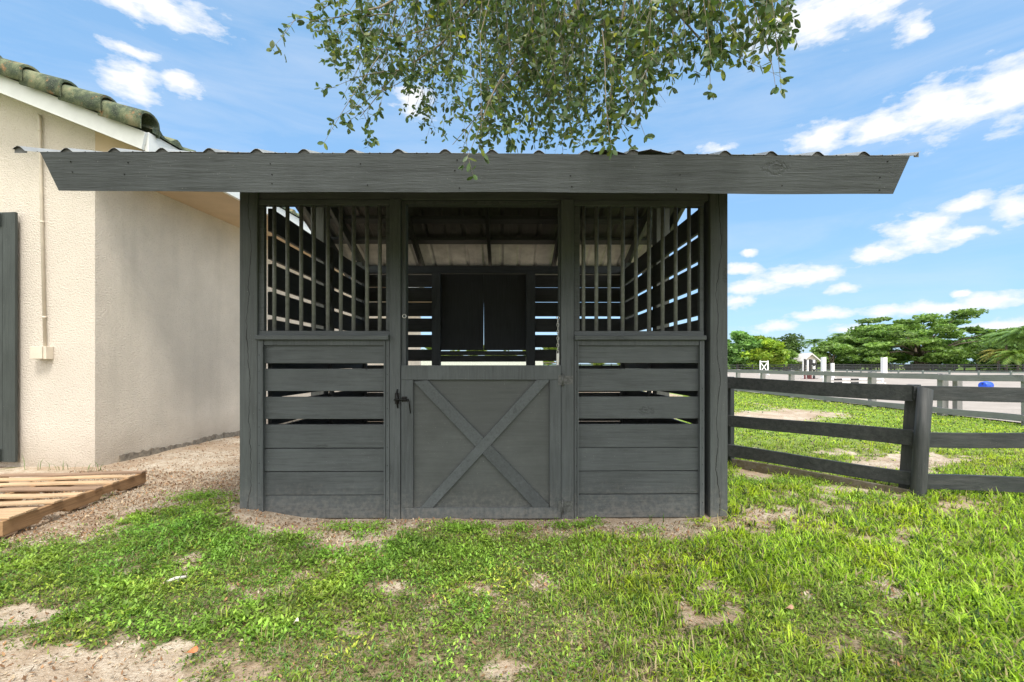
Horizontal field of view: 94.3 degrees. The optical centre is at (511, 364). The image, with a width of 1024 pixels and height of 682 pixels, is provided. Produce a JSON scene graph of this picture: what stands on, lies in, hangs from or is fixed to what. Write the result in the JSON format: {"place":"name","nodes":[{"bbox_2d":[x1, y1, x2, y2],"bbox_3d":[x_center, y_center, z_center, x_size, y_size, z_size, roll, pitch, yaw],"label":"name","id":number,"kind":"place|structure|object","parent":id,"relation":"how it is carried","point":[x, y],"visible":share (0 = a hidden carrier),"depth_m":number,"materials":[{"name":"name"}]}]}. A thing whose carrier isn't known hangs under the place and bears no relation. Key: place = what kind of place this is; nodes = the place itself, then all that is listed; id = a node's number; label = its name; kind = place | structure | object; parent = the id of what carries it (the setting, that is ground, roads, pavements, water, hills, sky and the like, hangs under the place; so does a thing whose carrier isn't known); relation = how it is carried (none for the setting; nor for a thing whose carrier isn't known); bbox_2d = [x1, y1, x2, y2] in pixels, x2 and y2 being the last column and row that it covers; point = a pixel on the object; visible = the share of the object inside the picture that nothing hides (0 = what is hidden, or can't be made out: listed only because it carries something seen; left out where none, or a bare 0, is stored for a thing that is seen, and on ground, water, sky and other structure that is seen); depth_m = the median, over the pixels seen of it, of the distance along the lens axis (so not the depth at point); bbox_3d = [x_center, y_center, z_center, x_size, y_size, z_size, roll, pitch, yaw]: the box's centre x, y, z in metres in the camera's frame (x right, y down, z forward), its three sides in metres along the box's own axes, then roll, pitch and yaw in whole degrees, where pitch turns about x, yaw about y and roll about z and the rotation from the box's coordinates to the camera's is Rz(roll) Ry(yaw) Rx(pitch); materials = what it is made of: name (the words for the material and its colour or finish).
{"place":"outdoors","nodes":[
{"label":"outdoors","id":0,"kind":"place"},
{"bbox_2d":[421,361,542,364],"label":"paddock wall","id":1,"kind":"structure","parent":0,"point":[480,363],"depth_m":46.00,"materials":[{"name":"white paint"}]},
{"bbox_2d":[0,365,1023,681],"bbox_3d":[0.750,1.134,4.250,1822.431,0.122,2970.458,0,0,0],"label":"ground","id":2,"kind":"structure","parent":0,"point":[100,669],"depth_m":2.33,"materials":[{"name":"soil"}]},
{"bbox_2d":[21,453,101,470],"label":"wall weeds","id":3,"kind":"object","parent":2,"relation":"on","point":[63,463],"depth_m":5.26,"materials":[{"name":"green plant"}]},
{"bbox_2d":[0,470,146,536],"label":"wooden pallet","id":4,"kind":"object","parent":2,"relation":"on","point":[16,517],"visible":1,"depth_m":3.94,"materials":[{"name":"brown wood"}]},
{"bbox_2d":[184,646,197,652],"bbox_3d":[-1.279,1.140,1.893,0.050,0.015,0.021,-9,18,-23],"label":"fallen leaf","id":5,"kind":"object","parent":2,"relation":"on","point":[194,649],"visible":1,"depth_m":1.90,"materials":[{"name":"orange plant"}]},
{"bbox_2d":[0,56,420,466],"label":"stucco house","id":6,"kind":"structure","parent":2,"relation":"on","point":[119,326],"depth_m":5.49,"materials":[{"name":"paint"}]},
{"bbox_2d":[0,212,17,461],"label":"barn door","id":7,"kind":"structure","parent":6,"relation":"in","point":[8,220],"depth_m":5.42,"materials":[{"name":"grey wood"}]},
{"bbox_2d":[13,146,918,518],"bbox_3d":[-0.226,-0.381,4.552,4.492,3.282,4.416,0,0,-1],"label":"horse stall","id":8,"kind":"object","parent":2,"relation":"on","point":[503,250],"visible":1,"depth_m":3.61,"materials":[{"name":"paint"}]},
{"bbox_2d":[394,365,572,518],"bbox_3d":[-0.211,0.584,3.596,1.348,1.159,0.072,0,0,-1],"label":"stall door","id":9,"kind":"structure","parent":8,"relation":"in","point":[478,441],"depth_m":3.61,"materials":[{"name":"paint"}]},
{"bbox_2d":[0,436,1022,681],"bbox_3d":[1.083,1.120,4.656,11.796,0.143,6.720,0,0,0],"label":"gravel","id":10,"kind":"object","parent":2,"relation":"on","point":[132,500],"visible":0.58,"depth_m":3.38,"materials":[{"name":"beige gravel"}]},
{"bbox_2d":[0,391,1023,681],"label":"grass","id":11,"kind":"structure","parent":2,"relation":"on","point":[984,553],"depth_m":2.50,"materials":[{"name":"green plant"}]},
{"bbox_2d":[166,575,185,582],"bbox_3d":[-1.800,1.147,2.548,0.087,0.021,0.023,0,0,-43],"label":"stick","id":12,"kind":"object","parent":11,"relation":"on","point":[176,578],"visible":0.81,"depth_m":2.54,"materials":[{"name":"beige wood"}]},
{"bbox_2d":[422,347,619,364],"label":"hedge trees","id":13,"kind":"object","parent":2,"relation":"on","point":[544,348],"visible":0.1,"depth_m":74.06,"materials":[{"name":"green plant"}]},
{"bbox_2d":[266,0,800,180],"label":"oak tree","id":14,"kind":"object","parent":2,"relation":"on","point":[575,27],"visible":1,"depth_m":2.51,"materials":[{"name":"green plant"}]},
{"bbox_2d":[728,330,769,368],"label":"bushy tree","id":15,"kind":"object","parent":2,"relation":"on","point":[744,341],"visible":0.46,"depth_m":82.19,"materials":[{"name":"green plant"}]},
{"bbox_2d":[543,364,982,370],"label":"paddock fence","id":16,"kind":"object","parent":2,"relation":"on","point":[868,366],"visible":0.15,"depth_m":85.21,"materials":[{"name":"black paint"}]},
{"bbox_2d":[738,334,790,368],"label":"flowering tree","id":17,"kind":"object","parent":2,"relation":"on","point":[775,353],"visible":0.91,"depth_m":80.64,"materials":[{"name":"green plant"}]},
{"bbox_2d":[767,333,806,370],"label":"leafy tree","id":18,"kind":"object","parent":2,"relation":"on","point":[791,342],"visible":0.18,"depth_m":93.88,"materials":[{"name":"green plant"}]},
{"bbox_2d":[783,349,798,370],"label":"leafy tree","id":19,"kind":"object","parent":2,"relation":"on","point":[793,355],"visible":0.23,"depth_m":88.89,"materials":[{"name":"green plant"}]},
{"bbox_2d":[801,339,825,347],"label":"palm tree","id":20,"kind":"object","parent":2,"relation":"on","point":[813,342],"visible":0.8,"depth_m":107.63,"materials":[{"name":"green plant"}]},
{"bbox_2d":[635,368,1023,424],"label":"arena fence","id":21,"kind":"object","parent":2,"relation":"on","point":[942,408],"visible":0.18,"depth_m":11.49,"materials":[{"name":"grey wood"}]},
{"bbox_2d":[809,341,859,365],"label":"leafy tree","id":22,"kind":"object","parent":2,"relation":"on","point":[821,349],"visible":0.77,"depth_m":91.33,"materials":[{"name":"green plant"}]},
{"bbox_2d":[826,324,912,365],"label":"leafy tree","id":23,"kind":"object","parent":2,"relation":"on","point":[849,332],"visible":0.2,"depth_m":96.30,"materials":[{"name":"green plant"}]},
{"bbox_2d":[728,377,1023,497],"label":"board fence","id":24,"kind":"object","parent":2,"relation":"on","point":[916,438],"visible":0.77,"depth_m":4.37,"materials":[{"name":"black wood"}]},
{"bbox_2d":[728,371,1023,422],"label":"sand arena","id":25,"kind":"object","parent":2,"relation":"on","point":[1008,407],"depth_m":30.24},
{"bbox_2d":[759,361,768,374],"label":"jump standard","id":26,"kind":"object","parent":25,"relation":"on","point":[760,363],"visible":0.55,"depth_m":51.97,"materials":[{"name":"white paint"}]},
{"bbox_2d":[804,359,805,378],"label":"jump pillar","id":27,"kind":"structure","parent":25,"relation":"on","point":[804,367],"depth_m":37.55,"materials":[{"name":"grey paint"}]},
{"bbox_2d":[806,360,808,378],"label":"jump pillar","id":28,"kind":"structure","parent":25,"relation":"on","point":[807,368],"depth_m":38.35,"materials":[{"name":"white paint"}]},
{"bbox_2d":[809,359,811,378],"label":"jump pillar","id":29,"kind":"structure","parent":25,"relation":"on","point":[810,366],"depth_m":37.42,"materials":[{"name":"grey paint"}]},
{"bbox_2d":[812,360,817,378],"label":"jump pillar","id":30,"kind":"structure","parent":25,"relation":"on","point":[814,369],"depth_m":38.16,"materials":[{"name":"white paint"}]},
{"bbox_2d":[821,357,825,377],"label":"jump pillar","id":31,"kind":"structure","parent":25,"relation":"on","point":[823,363],"depth_m":39.86,"materials":[{"name":"white paint"}]},
{"bbox_2d":[831,363,833,377],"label":"jump pillar","id":32,"kind":"structure","parent":25,"relation":"on","point":[832,367],"depth_m":39.90,"materials":[{"name":"white paint"}]},
{"bbox_2d":[836,382,883,382],"bbox_3d":[20.895,1.100,29.000,3.572,0.110,0.110,0,0,0],"label":"jump pole","id":33,"kind":"object","parent":25,"relation":"on","point":[857,382],"visible":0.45,"depth_m":28.95,"materials":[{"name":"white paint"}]},
{"bbox_2d":[831,379,883,379],"bbox_3d":[20.895,0.900,29.000,3.572,0.110,0.110,0,0,0],"label":"jump pole","id":34,"kind":"object","parent":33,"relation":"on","point":[854,379],"visible":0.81,"depth_m":28.95,"materials":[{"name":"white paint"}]},
{"bbox_2d":[728,364,1023,371],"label":"field fence","id":35,"kind":"object","parent":25,"relation":"on","point":[911,367],"visible":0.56,"depth_m":70.25,"materials":[{"name":"black paint"}]},
{"bbox_2d":[773,368,1023,374],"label":"ring fence","id":36,"kind":"object","parent":25,"relation":"on","point":[923,371],"visible":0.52,"depth_m":55.98,"materials":[{"name":"green paint"}]},
{"bbox_2d":[978,381,993,386],"bbox_3d":[21.947,0.960,21.997,0.555,0.380,0.380,0,0,-20],"label":"plastic barrel","id":37,"kind":"object","parent":25,"relation":"on","point":[985,384],"visible":0.66,"depth_m":21.87,"materials":[{"name":"blue plastic"}]},
{"bbox_2d":[827,356,982,369],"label":"hedge","id":38,"kind":"object","parent":2,"relation":"on","point":[846,360],"visible":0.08,"depth_m":99.99,"materials":[{"name":"green plant"}]},
{"bbox_2d":[828,308,1015,370],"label":"spreading tree","id":39,"kind":"object","parent":2,"relation":"on","point":[918,339],"visible":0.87,"depth_m":88.05,"materials":[{"name":"green plant"}]},
{"bbox_2d":[953,334,984,369],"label":"leafy tree","id":40,"kind":"object","parent":2,"relation":"on","point":[973,338],"visible":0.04,"depth_m":103.05,"materials":[{"name":"green plant"}]},
{"bbox_2d":[977,349,1012,371],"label":"palm tree","id":41,"kind":"object","parent":2,"relation":"on","point":[991,351],"visible":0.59,"depth_m":71.91,"materials":[{"name":"green plant"}]},
{"bbox_2d":[973,330,1023,371],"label":"palm thicket","id":42,"kind":"object","parent":2,"relation":"on","point":[1011,347],"visible":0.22,"depth_m":79.39,"materials":[{"name":"green plant"}]},
{"bbox_2d":[976,331,1023,371],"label":"palm tree","id":43,"kind":"object","parent":2,"relation":"on","point":[992,338],"visible":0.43,"depth_m":74.22,"materials":[{"name":"green plant"}]},
{"bbox_2d":[986,349,1023,371],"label":"palm tree","id":44,"kind":"object","parent":2,"relation":"on","point":[1017,355],"visible":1,"depth_m":67.88,"materials":[{"name":"green plant"}]},
{"bbox_2d":[991,326,1023,349],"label":"palm tree","id":45,"kind":"object","parent":2,"relation":"on","point":[1018,332],"visible":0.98,"depth_m":70.37,"materials":[{"name":"green plant"}]},
{"bbox_2d":[0,0,1023,363],"label":"sky","id":46,"kind":"structure","parent":0,"point":[942,81],"materials":[{"name":"blue"}]},
{"bbox_2d":[792,353,820,370],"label":"distant house","id":47,"kind":"structure","parent":0,"point":[803,356],"depth_m":88.00,"materials":[{"name":"white paint"}]},
{"bbox_2d":[881,357,886,372],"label":"jump pillar","id":48,"kind":"structure","parent":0,"point":[883,364],"depth_m":39.84,"materials":[{"name":"white paint"}]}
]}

